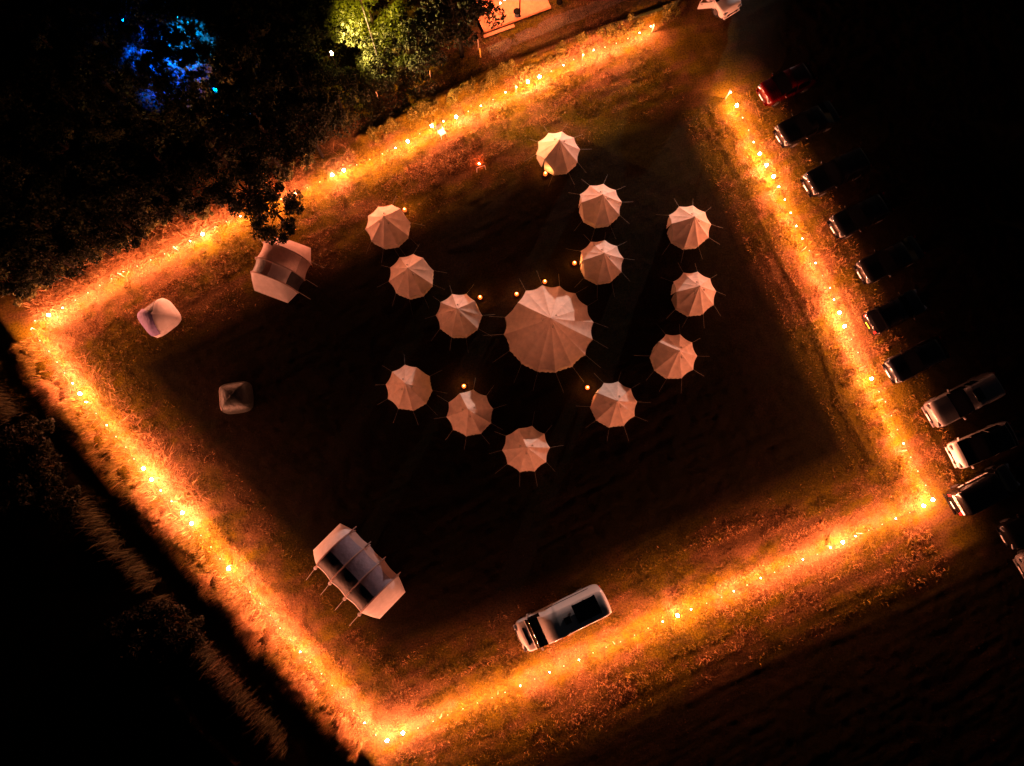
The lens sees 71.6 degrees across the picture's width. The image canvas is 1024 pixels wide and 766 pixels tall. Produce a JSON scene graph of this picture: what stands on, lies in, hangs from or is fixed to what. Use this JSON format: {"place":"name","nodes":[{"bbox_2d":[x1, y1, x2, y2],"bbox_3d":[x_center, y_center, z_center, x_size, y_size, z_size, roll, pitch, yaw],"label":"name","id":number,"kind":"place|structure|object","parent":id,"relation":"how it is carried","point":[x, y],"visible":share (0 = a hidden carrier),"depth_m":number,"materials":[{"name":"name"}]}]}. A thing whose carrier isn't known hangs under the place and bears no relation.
{"place":"outdoors","nodes":[
{"label":"outdoors","id":0,"kind":"place"},
{"bbox_2d":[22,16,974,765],"bbox_3d":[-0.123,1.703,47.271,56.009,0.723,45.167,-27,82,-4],"label":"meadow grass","id":1,"kind":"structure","parent":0,"point":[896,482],"depth_m":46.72,"materials":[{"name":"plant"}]},
{"bbox_2d":[351,0,663,127],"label":"verge grass","id":2,"kind":"structure","parent":0,"point":[590,14],"depth_m":51.69,"materials":[{"name":"plant"}]},
{"bbox_2d":[0,0,1023,765],"bbox_3d":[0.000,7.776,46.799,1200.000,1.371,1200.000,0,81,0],"label":"ground","id":3,"kind":"structure","parent":0,"point":[972,50],"depth_m":47.13,"materials":[{"name":"green plant"}]},
{"bbox_2d":[11,283,38,306],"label":"bush","id":4,"kind":"object","parent":3,"relation":"on","point":[32,292],"visible":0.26,"depth_m":48.12,"materials":[{"name":"green plant"}]},
{"bbox_2d":[0,238,52,299],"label":"broadleaf tree","id":5,"kind":"object","parent":3,"relation":"on","point":[20,287],"visible":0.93,"depth_m":44.60,"materials":[{"name":"green plant"}]},
{"bbox_2d":[0,415,55,478],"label":"bush","id":6,"kind":"object","parent":3,"relation":"on","point":[8,446],"visible":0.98,"depth_m":45.56,"materials":[{"name":"green plant"}]},
{"bbox_2d":[0,456,57,521],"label":"bush","id":7,"kind":"object","parent":3,"relation":"on","point":[19,512],"visible":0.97,"depth_m":45.13,"materials":[{"name":"green plant"}]},
{"bbox_2d":[25,266,53,290],"bbox_3d":[-32.032,-6.954,48.232,1.663,1.458,1.898,-33,82,-5],"label":"bush","id":8,"kind":"object","parent":3,"relation":"on","point":[41,286],"visible":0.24,"depth_m":48.11,"materials":[{"name":"green plant"}]},
{"bbox_2d":[11,448,69,491],"bbox_3d":[-30.430,5.835,45.940,3.282,2.142,3.259,35,82,5],"label":"bush","id":9,"kind":"object","parent":3,"relation":"on","point":[53,479],"visible":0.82,"depth_m":45.49,"materials":[{"name":"green plant"}]},
{"bbox_2d":[17,221,86,285],"bbox_3d":[-29.574,-8.069,46.614,3.795,4.996,3.985,-19,81,-3],"label":"broadleaf tree","id":10,"kind":"object","parent":3,"relation":"on","point":[45,255],"visible":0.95,"depth_m":45.30,"materials":[{"name":"green plant"}]},
{"bbox_2d":[35,484,82,533],"bbox_3d":[-28.612,7.914,45.608,3.055,2.008,3.077,37,82,6],"label":"bush","id":11,"kind":"object","parent":3,"relation":"on","point":[49,509],"visible":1,"depth_m":45.21,"materials":[{"name":"green plant"}]},
{"bbox_2d":[52,254,78,275],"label":"bush","id":12,"kind":"object","parent":3,"relation":"on","point":[67,267],"visible":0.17,"depth_m":48.57,"materials":[{"name":"green plant"}]},
{"bbox_2d":[58,213,117,264],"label":"broadleaf tree","id":13,"kind":"object","parent":3,"relation":"on","point":[82,239],"visible":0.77,"depth_m":45.44,"materials":[{"name":"green plant"}]},
{"bbox_2d":[84,235,105,260],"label":"bush","id":14,"kind":"object","parent":3,"relation":"on","point":[99,252],"visible":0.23,"depth_m":48.84,"materials":[{"name":"green plant"}]},
{"bbox_2d":[25,314,213,519],"bbox_3d":[-26.527,2.254,47.164,4.052,0.306,17.891,-42,83,-6],"label":"loose straw","id":15,"kind":"object","parent":3,"relation":"on","point":[52,335],"visible":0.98,"depth_m":47.14,"materials":[{"name":"yellow plant"}]},
{"bbox_2d":[90,195,149,252],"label":"broadleaf tree","id":16,"kind":"object","parent":3,"relation":"on","point":[105,218],"visible":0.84,"depth_m":45.42,"materials":[{"name":"green plant"}]},
{"bbox_2d":[111,231,130,252],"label":"bush","id":17,"kind":"object","parent":3,"relation":"on","point":[118,250],"visible":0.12,"depth_m":48.59,"materials":[{"name":"green plant"}]},
{"bbox_2d":[101,0,156,50],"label":"broadleaf tree","id":18,"kind":"object","parent":3,"relation":"on","point":[121,27],"visible":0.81,"depth_m":47.43,"materials":[{"name":"green plant"}]},
{"bbox_2d":[104,606,163,664],"bbox_3d":[-23.561,15.333,44.251,3.692,2.409,3.666,20,81,3],"label":"bush","id":19,"kind":"object","parent":3,"relation":"on","point":[118,627],"visible":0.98,"depth_m":43.77,"materials":[{"name":"green plant"}]},
{"bbox_2d":[125,215,155,241],"bbox_3d":[-25.631,-10.821,48.837,2.108,1.620,1.847,45,83,7],"label":"bush","id":20,"kind":"object","parent":3,"relation":"on","point":[148,231],"visible":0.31,"depth_m":48.71,"materials":[{"name":"green plant"}]},
{"bbox_2d":[0,367,288,761],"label":"reeds","id":21,"kind":"object","parent":3,"relation":"on","point":[236,689],"visible":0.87,"depth_m":44.73,"materials":[{"name":"brown plant"}]},
{"bbox_2d":[122,51,173,104],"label":"broadleaf tree","id":22,"kind":"object","parent":3,"relation":"on","point":[144,70],"visible":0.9,"depth_m":47.31,"materials":[{"name":"green plant"}]},
{"bbox_2d":[140,204,168,225],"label":"bush","id":23,"kind":"object","parent":3,"relation":"on","point":[157,222],"visible":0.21,"depth_m":48.77,"materials":[{"name":"green plant"}]},
{"bbox_2d":[122,157,192,227],"bbox_3d":[-22.982,-12.086,46.820,4.271,5.934,4.774,-27,82,-4],"label":"broadleaf tree","id":24,"kind":"object","parent":3,"relation":"on","point":[151,193],"visible":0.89,"depth_m":45.01,"materials":[{"name":"green plant"}]},
{"bbox_2d":[137,298,181,337],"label":"dome tent","id":25,"kind":"object","parent":3,"relation":"on","point":[157,317],"visible":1,"depth_m":47.43,"materials":[{"name":"fabric"}]},
{"bbox_2d":[138,597,189,648],"bbox_3d":[-21.977,14.636,44.508,3.076,2.008,3.055,35,82,5],"label":"bush","id":26,"kind":"object","parent":3,"relation":"on","point":[154,631],"visible":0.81,"depth_m":44.12,"materials":[{"name":"green plant"}]},
{"bbox_2d":[141,16,199,81],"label":"broadleaf tree","id":27,"kind":"object","parent":3,"relation":"on","point":[161,50],"visible":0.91,"depth_m":47.21,"materials":[{"name":"green plant"}]},
{"bbox_2d":[152,73,208,135],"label":"broadleaf tree","id":28,"kind":"object","parent":3,"relation":"on","point":[181,97],"visible":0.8,"depth_m":46.62,"materials":[{"name":"green plant"}]},
{"bbox_2d":[3,359,359,758],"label":"ditch grass","id":29,"kind":"structure","parent":3,"relation":"on","point":[93,460],"depth_m":45.78,"materials":[{"name":"plant"}]},
{"bbox_2d":[157,614,205,666],"bbox_3d":[-20.151,15.828,44.296,3.055,2.008,3.076,40,83,6],"label":"bush","id":30,"kind":"object","parent":3,"relation":"on","point":[198,621],"visible":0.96,"depth_m":43.87,"materials":[{"name":"green plant"}]},
{"bbox_2d":[148,0,224,66],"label":"broadleaf tree","id":31,"kind":"object","parent":3,"relation":"on","point":[186,9],"visible":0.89,"depth_m":46.62,"materials":[{"name":"green plant"}]},
{"bbox_2d":[8,338,367,760],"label":"bank grass","id":32,"kind":"structure","parent":3,"relation":"on","point":[241,613],"depth_m":45.46,"materials":[{"name":"plant"}]},
{"bbox_2d":[24,141,358,321],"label":"straw grass","id":33,"kind":"structure","parent":3,"relation":"on","point":[338,166],"depth_m":48.96,"materials":[{"name":"beige plant"}]},
{"bbox_2d":[163,156,237,214],"bbox_3d":[-20.181,-12.718,47.071,4.031,5.647,4.555,32,82,5],"label":"broadleaf tree","id":34,"kind":"object","parent":3,"relation":"on","point":[187,172],"visible":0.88,"depth_m":45.33,"materials":[{"name":"green plant"}]},
{"bbox_2d":[189,200,213,220],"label":"bush","id":35,"kind":"object","parent":3,"relation":"on","point":[205,216],"visible":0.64,"depth_m":49.07,"materials":[{"name":"green plant"}]},
{"bbox_2d":[178,64,235,116],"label":"broadleaf tree","id":36,"kind":"object","parent":3,"relation":"on","point":[205,83],"visible":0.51,"depth_m":47.51,"materials":[{"name":"green plant"}]},
{"bbox_2d":[0,0,438,282],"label":"undergrowth","id":37,"kind":"object","parent":3,"relation":"on","point":[271,22],"visible":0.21,"depth_m":50.64,"materials":[{"name":"green plant"}]},
{"bbox_2d":[198,24,264,83],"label":"broadleaf tree","id":38,"kind":"object","parent":3,"relation":"on","point":[226,58],"visible":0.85,"depth_m":46.84,"materials":[{"name":"green plant"}]},
{"bbox_2d":[219,381,253,413],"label":"dome tent","id":39,"kind":"object","parent":3,"relation":"on","point":[237,397],"visible":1,"depth_m":46.63,"materials":[{"name":"fabric"}]},
{"bbox_2d":[208,159,273,216],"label":"broadleaf tree","id":40,"kind":"object","parent":3,"relation":"on","point":[250,179],"visible":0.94,"depth_m":45.37,"materials":[{"name":"green plant"}]},
{"bbox_2d":[228,116,301,181],"bbox_3d":[-15.940,-15.085,47.196,4.403,6.204,4.544,36,82,6],"label":"broadleaf tree","id":41,"kind":"object","parent":3,"relation":"on","point":[252,152],"visible":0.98,"depth_m":45.32,"materials":[{"name":"green plant"}]},
{"bbox_2d":[241,182,304,245],"bbox_3d":[-15.298,-10.899,46.833,3.934,5.512,4.446,-16,81,-3],"label":"broadleaf tree","id":42,"kind":"object","parent":3,"relation":"on","point":[258,208],"visible":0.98,"depth_m":45.23,"materials":[{"name":"green plant"}]},
{"bbox_2d":[271,160,294,183],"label":"bush","id":43,"kind":"object","parent":3,"relation":"on","point":[288,169],"visible":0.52,"depth_m":49.60,"materials":[{"name":"green plant"}]},
{"bbox_2d":[250,238,323,302],"bbox_3d":[-15.683,-7.988,47.864,5.198,2.185,4.200,21,81,3],"label":"air tent","id":44,"kind":"object","parent":3,"relation":"on","point":[279,272],"visible":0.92,"depth_m":47.34,"materials":[{"name":"fabric"}]},
{"bbox_2d":[252,258,265,272],"bbox_3d":[-16.888,-7.795,47.241,1.023,0.807,1.000,21,81,3],"label":"roof window","id":45,"kind":"structure","parent":44,"relation":"in","point":[260,263],"depth_m":47.08,"materials":[{"name":"white fabric"}]},
{"bbox_2d":[286,272,303,290],"bbox_3d":[-14.679,-6.828,47.954,0.492,1.628,1.000,21,81,3],"label":"side window","id":46,"kind":"structure","parent":44,"relation":"in","point":[295,281],"depth_m":47.76,"materials":[{"name":"black glass"}]},
{"bbox_2d":[276,96,337,161],"bbox_3d":[-13.283,-16.424,47.528,4.240,5.975,4.376,-5,81,-1],"label":"broadleaf tree","id":47,"kind":"object","parent":3,"relation":"on","point":[310,112],"visible":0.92,"depth_m":45.69,"materials":[{"name":"green plant"}]},
{"bbox_2d":[299,154,314,170],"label":"bush","id":48,"kind":"object","parent":3,"relation":"on","point":[311,159],"visible":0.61,"depth_m":49.81,"materials":[{"name":"green plant"}]},
{"bbox_2d":[326,51,347,94],"bbox_3d":[-11.720,-20.712,48.212,0.428,5.669,0.287,-33,82,-5],"label":"flood light","id":49,"kind":"object","parent":3,"relation":"on","point":[329,54],"visible":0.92,"depth_m":45.56,"materials":[{"name":"black"}]},
{"bbox_2d":[302,0,372,56],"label":"broadleaf tree","id":50,"kind":"object","parent":3,"relation":"on","point":[328,16],"visible":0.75,"depth_m":46.81,"materials":[{"name":"green plant"}]},
{"bbox_2d":[311,57,373,125],"bbox_3d":[-11.749,-19.165,48.250,4.373,5.421,3.870,33,82,5],"label":"broadleaf tree","id":51,"kind":"object","parent":3,"relation":"on","point":[341,78],"visible":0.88,"depth_m":46.74,"materials":[{"name":"green plant"}]},
{"bbox_2d":[336,103,359,127],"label":"bush","id":52,"kind":"object","parent":3,"relation":"on","point":[348,111],"visible":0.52,"depth_m":50.08,"materials":[{"name":"green plant"}]},
{"bbox_2d":[306,523,404,625],"bbox_3d":[-10.089,12.174,44.488,6.150,2.236,4.792,44,83,7],"label":"air tent","id":53,"kind":"object","parent":3,"relation":"on","point":[355,568],"visible":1,"depth_m":43.92,"materials":[{"name":"fabric"}]},
{"bbox_2d":[317,552,343,579],"bbox_3d":[-11.273,11.356,44.003,1.340,0.823,1.380,44,83,7],"label":"roof window","id":54,"kind":"structure","parent":53,"relation":"in","point":[329,564],"depth_m":43.80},
{"bbox_2d":[332,567,358,595],"bbox_3d":[-10.314,12.277,43.833,1.340,0.817,1.380,44,83,7],"label":"roof window","id":55,"kind":"structure","parent":53,"relation":"in","point":[344,580],"depth_m":43.61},
{"bbox_2d":[346,583,373,610],"bbox_3d":[-9.356,13.202,43.685,1.340,0.828,1.380,44,83,7],"label":"roof window","id":56,"kind":"structure","parent":53,"relation":"in","point":[360,596],"depth_m":43.47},
{"bbox_2d":[343,91,370,110],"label":"bush","id":57,"kind":"object","parent":3,"relation":"on","point":[360,103],"visible":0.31,"depth_m":50.46,"materials":[{"name":"green plant"}]},
{"bbox_2d":[360,0,382,71],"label":"flood light","id":58,"kind":"object","parent":3,"relation":"on","point":[369,29],"visible":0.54,"depth_m":44.75,"materials":[{"name":"black"}]},
{"bbox_2d":[332,0,413,55],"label":"broadleaf tree","id":59,"kind":"object","parent":3,"relation":"on","point":[362,32],"visible":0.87,"depth_m":46.45,"materials":[{"name":"green plant"}]},
{"bbox_2d":[354,41,398,93],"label":"broadleaf tree","id":60,"kind":"object","parent":3,"relation":"on","point":[365,65],"visible":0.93,"depth_m":47.91,"materials":[{"name":"green plant"}]},
{"bbox_2d":[358,195,424,255],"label":"bell tent","id":61,"kind":"object","parent":3,"relation":"on","point":[390,229],"visible":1,"depth_m":48.35,"materials":[{"name":"fabric"}]},
{"bbox_2d":[380,49,407,76],"bbox_3d":[-8.618,-22.763,50.836,2.108,1.620,1.847,-38,83,-6],"label":"bush","id":62,"kind":"object","parent":3,"relation":"on","point":[398,69],"visible":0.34,"depth_m":50.76,"materials":[{"name":"green plant"}]},
{"bbox_2d":[396,46,415,58],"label":"bush","id":63,"kind":"object","parent":3,"relation":"on","point":[405,50],"visible":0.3,"depth_m":50.75,"materials":[{"name":"green plant"}]},
{"bbox_2d":[379,359,433,422],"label":"bell tent","id":64,"kind":"object","parent":3,"relation":"on","point":[415,391],"visible":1,"depth_m":46.48,"materials":[{"name":"fabric"}]},
{"bbox_2d":[378,245,444,314],"bbox_3d":[-6.961,-7.347,47.672,4.612,2.365,4.566,40,83,6],"label":"bell tent","id":65,"kind":"object","parent":3,"relation":"on","point":[411,276],"visible":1,"depth_m":47.76,"materials":[{"name":"fabric"}]},
{"bbox_2d":[379,6,446,80],"bbox_3d":[-6.096,-22.500,48.437,4.965,6.172,4.442,38,83,6],"label":"broadleaf tree","id":66,"kind":"object","parent":3,"relation":"on","point":[409,31],"visible":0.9,"depth_m":46.58,"materials":[{"name":"green plant"}]},
{"bbox_2d":[435,123,446,138],"bbox_3d":[-5.013,-17.816,50.148,0.475,0.904,0.691,-35,82,-5],"label":"garden chair","id":67,"kind":"object","parent":3,"relation":"on","point":[441,132],"visible":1,"depth_m":50.12,"materials":[{"name":"white plastic"}]},
{"bbox_2d":[409,0,506,57],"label":"broadleaf tree","id":68,"kind":"object","parent":3,"relation":"on","point":[443,12],"visible":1,"depth_m":45.98,"materials":[{"name":"green plant"}]},
{"bbox_2d":[425,287,494,347],"bbox_3d":[-3.697,-4.526,47.203,4.732,2.365,4.676,-36,82,-6],"label":"bell tent","id":69,"kind":"object","parent":3,"relation":"on","point":[463,320],"visible":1,"depth_m":47.30,"materials":[{"name":"fabric"}]},
{"bbox_2d":[435,383,503,448],"bbox_3d":[-2.660,1.932,46.130,4.737,2.365,4.555,-28,82,-4],"label":"bell tent","id":70,"kind":"object","parent":3,"relation":"on","point":[469,413],"visible":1,"depth_m":46.21,"materials":[{"name":"fabric"}]},
{"bbox_2d":[483,24,514,37],"bbox_3d":[-0.947,-25.721,51.863,2.400,0.120,0.260,-22,81,-4],"label":"deck step","id":71,"kind":"object","parent":3,"relation":"on","point":[499,31],"visible":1,"depth_m":51.81,"materials":[{"name":"brown wood"}]},
{"bbox_2d":[474,0,550,32],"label":"deck","id":72,"kind":"structure","parent":3,"relation":"on","point":[530,7],"depth_m":51.90,"materials":[{"name":"brown wood"}]},
{"bbox_2d":[513,8,520,17],"bbox_3d":[0.367,-26.878,51.573,0.540,0.470,0.540,0,81,0],"label":"round table","id":73,"kind":"object","parent":72,"relation":"on","point":[516,11],"visible":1,"depth_m":51.35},
{"bbox_2d":[365,1,679,142],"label":"weeds","id":74,"kind":"object","parent":3,"relation":"on","point":[500,70],"visible":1,"depth_m":51.02,"materials":[{"name":"green plant"}]},
{"bbox_2d":[489,412,556,486],"bbox_3d":[0.993,4.379,45.723,4.993,2.365,4.691,-21,81,-3],"label":"bell tent","id":75,"kind":"object","parent":3,"relation":"on","point":[527,449],"visible":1,"depth_m":45.82,"materials":[{"name":"fabric"}]},
{"bbox_2d":[491,275,606,389],"bbox_3d":[2.621,-3.628,46.421,8.196,3.617,8.441,37,82,6],"label":"bell tent","id":76,"kind":"object","parent":3,"relation":"on","point":[559,342],"visible":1,"depth_m":46.54,"materials":[{"name":"fabric"}]},
{"bbox_2d":[527,124,583,184],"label":"bell tent","id":77,"kind":"object","parent":3,"relation":"on","point":[559,156],"visible":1,"depth_m":49.23,"materials":[{"name":"fabric"}]},
{"bbox_2d":[513,584,611,651],"bbox_3d":[3.096,14.605,43.867,6.005,2.665,2.384,-25,81,-4],"label":"camper van","id":78,"kind":"object","parent":3,"relation":"on","point":[580,608],"visible":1,"depth_m":42.87,"materials":[{"name":"white paint"}]},
{"bbox_2d":[573,179,624,239],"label":"bell tent","id":79,"kind":"object","parent":3,"relation":"on","point":[599,207],"visible":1,"depth_m":48.58,"materials":[{"name":"fabric"}]},
{"bbox_2d":[570,233,632,296],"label":"bell tent","id":80,"kind":"object","parent":3,"relation":"on","point":[603,261],"visible":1,"depth_m":47.92,"materials":[{"name":"fabric"}]},
{"bbox_2d":[584,373,650,438],"bbox_3d":[6.912,1.394,46.219,4.731,2.365,4.622,30,82,5],"label":"bell tent","id":81,"kind":"object","parent":3,"relation":"on","point":[610,406],"visible":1,"depth_m":46.30,"materials":[{"name":"fabric"}]},
{"bbox_2d":[636,324,699,387],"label":"bell tent","id":82,"kind":"object","parent":3,"relation":"on","point":[670,354],"visible":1,"depth_m":46.84,"materials":[{"name":"fabric"}]},
{"bbox_2d":[656,202,721,256],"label":"bell tent","id":83,"kind":"object","parent":3,"relation":"on","point":[686,232],"visible":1,"depth_m":48.34,"materials":[{"name":"fabric"}]},
{"bbox_2d":[666,265,721,326],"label":"bell tent","id":84,"kind":"object","parent":3,"relation":"on","point":[699,300],"visible":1,"depth_m":47.55,"materials":[{"name":"fabric"}]},
{"bbox_2d":[756,62,817,106],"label":"hatchback car","id":85,"kind":"object","parent":3,"relation":"on","point":[775,90],"visible":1,"depth_m":50.00,"materials":[{"name":"red paint"}]},
{"bbox_2d":[712,134,872,464],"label":"uncut grass","id":86,"kind":"structure","parent":3,"relation":"on","point":[799,301],"depth_m":48.59,"materials":[{"name":"plant"}]},
{"bbox_2d":[772,100,841,147],"bbox_3d":[20.793,-18.252,49.917,4.555,1.500,2.184,-26,82,-4],"label":"saloon car","id":87,"kind":"object","parent":3,"relation":"on","point":[795,130],"visible":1,"depth_m":49.55,"materials":[{"name":"grey paint"}]},
{"bbox_2d":[800,147,871,197],"bbox_3d":[22.538,-14.655,49.203,4.655,1.730,2.204,-26,82,-4],"label":"estate car","id":88,"kind":"object","parent":3,"relation":"on","point":[826,177],"visible":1,"depth_m":48.74,"materials":[{"name":"black paint"}]},
{"bbox_2d":[827,192,893,238],"bbox_3d":[24.003,-11.533,48.780,4.255,1.540,2.164,-26,82,-4],"label":"hatchback car","id":89,"kind":"object","parent":3,"relation":"on","point":[860,216],"visible":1,"depth_m":48.37,"materials":[{"name":"black paint"}]},
{"bbox_2d":[853,235,925,284],"bbox_3d":[25.729,-8.395,48.279,4.555,1.500,2.184,-26,82,-4],"label":"saloon car","id":90,"kind":"object","parent":3,"relation":"on","point":[889,260],"visible":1,"depth_m":47.90,"materials":[{"name":"grey paint"}]},
{"bbox_2d":[862,289,926,335],"bbox_3d":[25.756,-4.794,47.660,4.160,1.540,2.144,-26,82,-4],"label":"hatchback car","id":91,"kind":"object","parent":3,"relation":"on","point":[900,308],"visible":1,"depth_m":47.17,"materials":[{"name":"paint"}]},
{"bbox_2d":[882,336,950,383],"bbox_3d":[26.910,-1.546,47.121,4.155,1.540,2.144,-26,82,-4],"label":"hatchback car","id":92,"kind":"object","parent":3,"relation":"on","point":[917,359],"visible":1,"depth_m":46.71,"materials":[{"name":"blue paint"}]},
{"bbox_2d":[921,372,1005,426],"bbox_3d":[29.777,1.073,46.570,5.205,1.767,2.244,-26,82,-4],"label":"pickup truck","id":93,"kind":"object","parent":3,"relation":"on","point":[971,395],"visible":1,"depth_m":46.13,"materials":[{"name":"silver paint"}]},
{"bbox_2d":[942,463,1019,515],"bbox_3d":[30.385,6.851,45.528,4.645,1.930,2.204,-26,82,-4],"label":"hatchback car","id":94,"kind":"object","parent":3,"relation":"on","point":[988,487],"visible":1,"depth_m":44.78,"materials":[{"name":"black paint"}]},
{"bbox_2d":[945,421,1019,468],"bbox_3d":[30.713,4.033,46.194,4.355,1.540,2.184,-22,81,-4],"label":"hatchback car","id":95,"kind":"object","parent":3,"relation":"on","point":[987,442],"visible":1,"depth_m":45.80,"materials":[{"name":"white paint"}]},
{"bbox_2d":[995,511,1023,549],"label":"hatchback car","id":96,"kind":"object","parent":3,"relation":"on","point":[1010,531],"visible":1,"depth_m":45.14,"materials":[{"name":"grey paint"}]},
{"bbox_2d":[1013,549,1023,577],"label":"hatchback car","id":97,"kind":"object","parent":3,"relation":"on","point":[1018,560],"visible":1,"depth_m":45.15,"materials":[{"name":"silver paint"}]},
{"bbox_3d":[0.284,-20.999,50.703,0.064,1.051,0.064,0,81,0],"label":"wooden stake","id":98,"kind":"object","parent":3,"relation":"on","visible":0},
{"bbox_2d":[34,26,650,320],"bbox_3d":[-11.079,-15.130,49.388,47.430,0.250,0.671,-27,82,-4],"label":"string light","id":99,"kind":"object","parent":98,"relation":"hanging from","point":[407,141],"visible":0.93,"depth_m":49.44,"materials":[{"name":"yellow"}]},
{"bbox_3d":[21.452,-6.383,48.274,0.064,1.051,0.064,0,81,0],"label":"wooden stake","id":100,"kind":"object","parent":3,"relation":"on","visible":0},
{"bbox_2d":[730,91,934,500],"bbox_3d":[21.288,-6.525,47.958,0.395,0.250,30.889,-22,81,-3],"label":"string light","id":101,"kind":"object","parent":100,"relation":"hanging from","point":[839,312],"visible":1,"depth_m":47.76,"materials":[{"name":"yellow"}]},
{"bbox_3d":[22.321,9.659,45.608,0.064,1.051,0.064,0,81,0],"label":"wooden stake","id":102,"kind":"object","parent":3,"relation":"on","visible":0},
{"bbox_2d":[386,504,924,741],"bbox_3d":[9.439,14.909,44.397,37.046,0.250,0.350,-22,81,-4],"label":"string light","id":103,"kind":"object","parent":102,"relation":"hanging from","point":[677,615],"visible":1,"depth_m":44.29,"materials":[{"name":"yellow"}]},
{"bbox_3d":[-28.110,1.260,47.004,0.064,1.051,0.064,0,81,0],"label":"wooden stake","id":104,"kind":"object","parent":3,"relation":"on","visible":0},
{"bbox_2d":[30,329,375,735],"bbox_3d":[-20.407,9.086,45.364,0.460,0.250,34.928,-43,83,-6],"label":"string light","id":105,"kind":"object","parent":104,"relation":"hanging from","point":[151,479],"visible":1,"depth_m":45.28,"materials":[{"name":"yellow"}]},
{"bbox_2d":[486,0,623,56],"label":"path","id":106,"kind":"structure","parent":0,"point":[555,25],"depth_m":52.01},
{"bbox_2d":[697,0,741,19],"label":"sports car","id":107,"kind":"object","parent":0,"point":[724,9],"visible":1,"depth_m":51.29,"materials":[{"name":"white paint"}]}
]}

